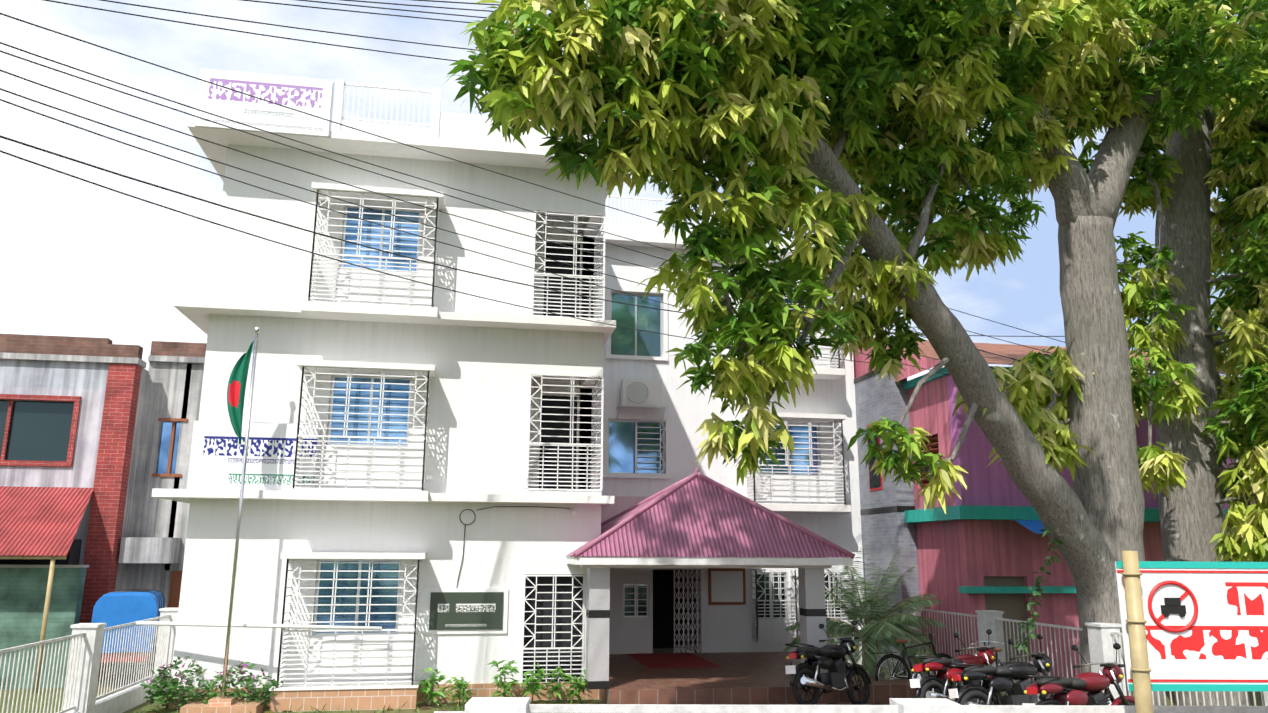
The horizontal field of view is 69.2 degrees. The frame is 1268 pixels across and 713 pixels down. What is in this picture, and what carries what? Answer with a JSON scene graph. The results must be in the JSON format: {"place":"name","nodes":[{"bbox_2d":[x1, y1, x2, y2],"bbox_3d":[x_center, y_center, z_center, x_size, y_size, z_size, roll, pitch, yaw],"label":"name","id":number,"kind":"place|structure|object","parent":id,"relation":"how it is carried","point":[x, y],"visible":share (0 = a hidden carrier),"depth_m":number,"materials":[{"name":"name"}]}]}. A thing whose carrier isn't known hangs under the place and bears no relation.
{"place":"outdoors","nodes":[
{"label":"outdoors","id":0,"kind":"place"},
{"bbox_2d":[0,334,206,679],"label":"neighboring building","id":1,"kind":"structure","parent":0,"point":[108,422],"depth_m":18.38,"materials":[{"name":"grey"}]},
{"bbox_2d":[0,0,1147,375],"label":"overhead cables","id":2,"kind":"object","parent":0,"point":[338,154],"visible":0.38,"depth_m":10.90,"materials":[{"name":"grey metal"}]},
{"bbox_2d":[0,0,1260,380],"label":"sky","id":3,"kind":"structure","parent":0,"point":[79,258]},
{"bbox_2d":[0,668,1264,712],"bbox_3d":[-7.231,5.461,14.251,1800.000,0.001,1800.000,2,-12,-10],"label":"ground","id":4,"kind":"structure","parent":0,"point":[144,706],"depth_m":14.85,"materials":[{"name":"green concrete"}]},
{"bbox_2d":[0,565,88,688],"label":"green boundary wall","id":5,"kind":"structure","parent":4,"relation":"on","point":[23,589],"depth_m":16.50,"materials":[{"name":"concrete"}]},
{"bbox_2d":[0,486,92,692],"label":"tin shed","id":6,"kind":"structure","parent":4,"relation":"on","point":[39,525],"depth_m":16.99,"materials":[{"name":"red metal"}]},
{"bbox_2d":[0,608,178,712],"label":"boundary fence","id":7,"kind":"object","parent":4,"relation":"on","point":[82,670],"visible":0.92,"depth_m":12.50,"materials":[{"name":"metal"}]},
{"bbox_2d":[91,589,165,679],"bbox_3d":[-9.557,5.295,17.490,1.064,1.682,2.400,5,-13,-20],"label":"cycle rickshaw","id":8,"kind":"object","parent":4,"relation":"on","point":[115,608],"visible":0.5,"depth_m":16.50,"materials":[{"name":"blue fabric"}]},
{"bbox_2d":[180,327,263,712],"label":"flag pole","id":9,"kind":"object","parent":4,"relation":"on","point":[222,704],"visible":0.98,"depth_m":13.90,"materials":[{"name":"metal"}]},
{"bbox_2d":[227,341,253,445],"bbox_3d":[-6.290,0.570,14.588,0.336,1.725,0.123,2,-12,-10],"label":"national flag","id":10,"kind":"object","parent":9,"relation":"attached to","point":[236,388],"visible":1,"depth_m":14.58,"materials":[{"name":"teal fabric"}]},
{"bbox_2d":[140,656,593,710],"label":"shrubs","id":11,"kind":"object","parent":4,"relation":"on","point":[171,683],"visible":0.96,"depth_m":14.24,"materials":[{"name":"green plant"}]},
{"bbox_2d":[430,673,579,706],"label":"shrub stems","id":12,"kind":"object","parent":4,"relation":"on","point":[504,690],"visible":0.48,"depth_m":14.77,"materials":[{"name":"green plant"}]},
{"bbox_2d":[151,78,915,711],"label":"school building","id":13,"kind":"structure","parent":4,"relation":"on","point":[481,358],"depth_m":16.00,"materials":[{"name":"white paint"}]},
{"bbox_2d":[187,421,319,490],"bbox_3d":[-6.265,1.650,15.152,1.990,1.140,0.060,2,-12,-10],"label":"school name board","id":14,"kind":"object","parent":13,"relation":"attached to","point":[216,456],"visible":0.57,"depth_m":15.11,"materials":[{"name":"white metal"}]},
{"bbox_2d":[136,621,381,630],"bbox_3d":[-5.802,4.178,14.245,3.729,0.140,0.060,1,-12,-3],"label":"pipe","id":15,"kind":"object","parent":13,"relation":"attached to","point":[201,624],"visible":1,"depth_m":14.23,"materials":[{"name":"white"}]},
{"bbox_2d":[195,68,334,136],"bbox_3d":[-6.357,-4.378,15.852,2.200,1.080,0.080,2,-12,-10],"label":"roof sign board","id":16,"kind":"object","parent":13,"relation":"attached to","point":[313,96],"visible":0.89,"depth_m":15.81,"materials":[{"name":"silver metal"}]},
{"bbox_2d":[424,588,507,633],"bbox_3d":[-2.791,4.244,15.308,1.360,0.730,0.049,2,-12,-10],"label":"stone plaque","id":17,"kind":"object","parent":13,"relation":"attached to","point":[466,610],"visible":0.89,"depth_m":15.29,"materials":[{"name":"black stone"}]},
{"bbox_2d":[456,506,576,587],"bbox_3d":[-1.989,3.376,15.551,2.002,1.678,0.239,2,-12,-10],"label":"cable","id":18,"kind":"object","parent":13,"relation":"attached to","point":[573,512],"visible":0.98,"depth_m":15.74,"materials":[{"name":"black"}]},
{"bbox_2d":[276,82,854,687],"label":"window grilles","id":19,"kind":"object","parent":13,"relation":"attached to","point":[838,482],"visible":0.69,"depth_m":15.88,"materials":[{"name":"white metal"}]},
{"bbox_2d":[313,205,844,681],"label":"windows","id":20,"kind":"structure","parent":13,"relation":"in","point":[631,443],"depth_m":16.62,"materials":[{"name":"blue glass"}]},
{"bbox_2d":[616,378,667,420],"bbox_3d":[0.156,0.976,20.495,1.120,0.891,0.465,2,-12,-10],"label":"air conditioner unit","id":21,"kind":"object","parent":13,"relation":"on","point":[641,393],"visible":1,"depth_m":20.33,"materials":[{"name":"white"}]},
{"bbox_2d":[580,556,831,688],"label":"porch columns and beam","id":22,"kind":"structure","parent":13,"relation":"on","point":[812,606],"depth_m":14.84,"materials":[{"name":"white paint"}]},
{"bbox_2d":[566,468,854,565],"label":"porch roof","id":23,"kind":"structure","parent":22,"relation":"on","point":[696,518],"depth_m":15.33,"materials":[{"name":"pink metal"}]},
{"bbox_2d":[147,695,925,712],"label":"leaf litter","id":24,"kind":"object","parent":4,"relation":"on","point":[427,708],"visible":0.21,"depth_m":14.29,"materials":[{"name":"brown plant"}]},
{"bbox_2d":[133,672,948,712],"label":"grass tufts","id":25,"kind":"object","parent":4,"relation":"on","point":[320,711],"visible":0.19,"depth_m":13.86,"materials":[{"name":"green plant"}]},
{"bbox_2d":[785,621,870,704],"bbox_3d":[3.088,4.840,14.432,2.066,1.307,0.764,17,-28,-39],"label":"motorcycle","id":26,"kind":"object","parent":4,"relation":"on","point":[837,677],"visible":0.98,"depth_m":14.23,"materials":[{"name":"black metal"}]},
{"bbox_2d":[434,697,1267,712],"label":"boundary wall","id":27,"kind":"structure","parent":4,"relation":"on","point":[524,705],"depth_m":6.50,"materials":[{"name":"paint"}]},
{"bbox_2d":[443,0,1267,705],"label":"mango tree","id":28,"kind":"object","parent":4,"relation":"on","point":[959,58],"depth_m":13.13,"materials":[{"name":"green plant"}]},
{"bbox_2d":[1014,527,1063,653],"bbox_3d":[5.842,3.180,13.232,0.904,2.106,0.298,2,-12,-10],"label":"hanging creeper","id":29,"kind":"object","parent":28,"relation":"attached to","point":[1031,625],"visible":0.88,"depth_m":13.15,"materials":[{"name":"green plant"}]},
{"bbox_2d":[782,547,945,677],"bbox_3d":[4.424,4.898,17.345,2.916,2.559,3.052,2,-12,-10],"label":"palm","id":30,"kind":"object","parent":4,"relation":"on","point":[906,620],"depth_m":17.24,"materials":[{"name":"green plant"}]},
{"bbox_2d":[854,368,919,674],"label":"building","id":31,"kind":"structure","parent":4,"relation":"on","point":[887,531],"depth_m":19.93,"materials":[{"name":"grey concrete"}]},
{"bbox_2d":[873,632,958,692],"bbox_3d":[4.922,5.354,15.960,1.805,1.062,0.555,6,-19,-21],"label":"bicycle","id":32,"kind":"object","parent":4,"relation":"on","point":[891,656],"visible":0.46,"depth_m":15.84,"materials":[{"name":"black metal"}]},
{"bbox_2d":[909,629,1011,703],"bbox_3d":[4.877,4.719,13.540,2.066,1.307,0.764,10,-24,-27],"label":"motorcycle","id":33,"kind":"object","parent":4,"relation":"on","point":[941,677],"visible":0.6,"depth_m":13.30,"materials":[{"name":"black metal"}]},
{"bbox_2d":[970,641,1015,695],"bbox_3d":[5.700,5.046,14.507,0.555,1.062,1.805,-2,-18,4],"label":"motorcycle","id":34,"kind":"object","parent":4,"relation":"on","point":[997,662],"visible":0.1,"depth_m":14.31,"materials":[{"name":"black metal"}]},
{"bbox_2d":[948,634,1071,704],"bbox_3d":[5.249,4.529,12.631,2.066,1.307,0.764,5,-24,-15],"label":"motorcycle","id":35,"kind":"object","parent":4,"relation":"on","point":[986,687],"visible":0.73,"depth_m":12.50,"materials":[{"name":"black metal"}]},
{"bbox_2d":[853,338,1255,680],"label":"pink building","id":36,"kind":"structure","parent":4,"relation":"on","point":[982,544],"depth_m":17.74,"materials":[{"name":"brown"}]},
{"bbox_2d":[1020,643,1134,705],"bbox_3d":[5.668,4.275,11.471,2.066,1.307,0.764,7,-21,-23],"label":"motorcycle","id":37,"kind":"object","parent":4,"relation":"on","point":[1093,684],"visible":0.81,"depth_m":11.42,"materials":[{"name":"red metal"}]},
{"bbox_2d":[900,602,1267,705],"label":"boundary fence","id":38,"kind":"object","parent":4,"relation":"on","point":[1103,638],"visible":0.38,"depth_m":14.35,"materials":[{"name":"metal"}]},
{"bbox_2d":[756,702,871,704],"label":"paved path","id":39,"kind":"structure","parent":0,"point":[844,703],"depth_m":14.58,"materials":[{"name":"brick"}]},
{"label":"kerb and verge","id":40,"kind":"structure","parent":0,"visible":0},
{"bbox_2d":[1116,551,1267,712],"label":"frame","id":41,"kind":"object","parent":40,"relation":"on","point":[1142,687],"visible":1,"depth_m":6.18,"materials":[{"name":"white"}]},
{"bbox_2d":[1115,561,1267,690],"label":"banner","id":42,"kind":"object","parent":41,"relation":"attached to","point":[1224,636],"visible":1,"depth_m":6.25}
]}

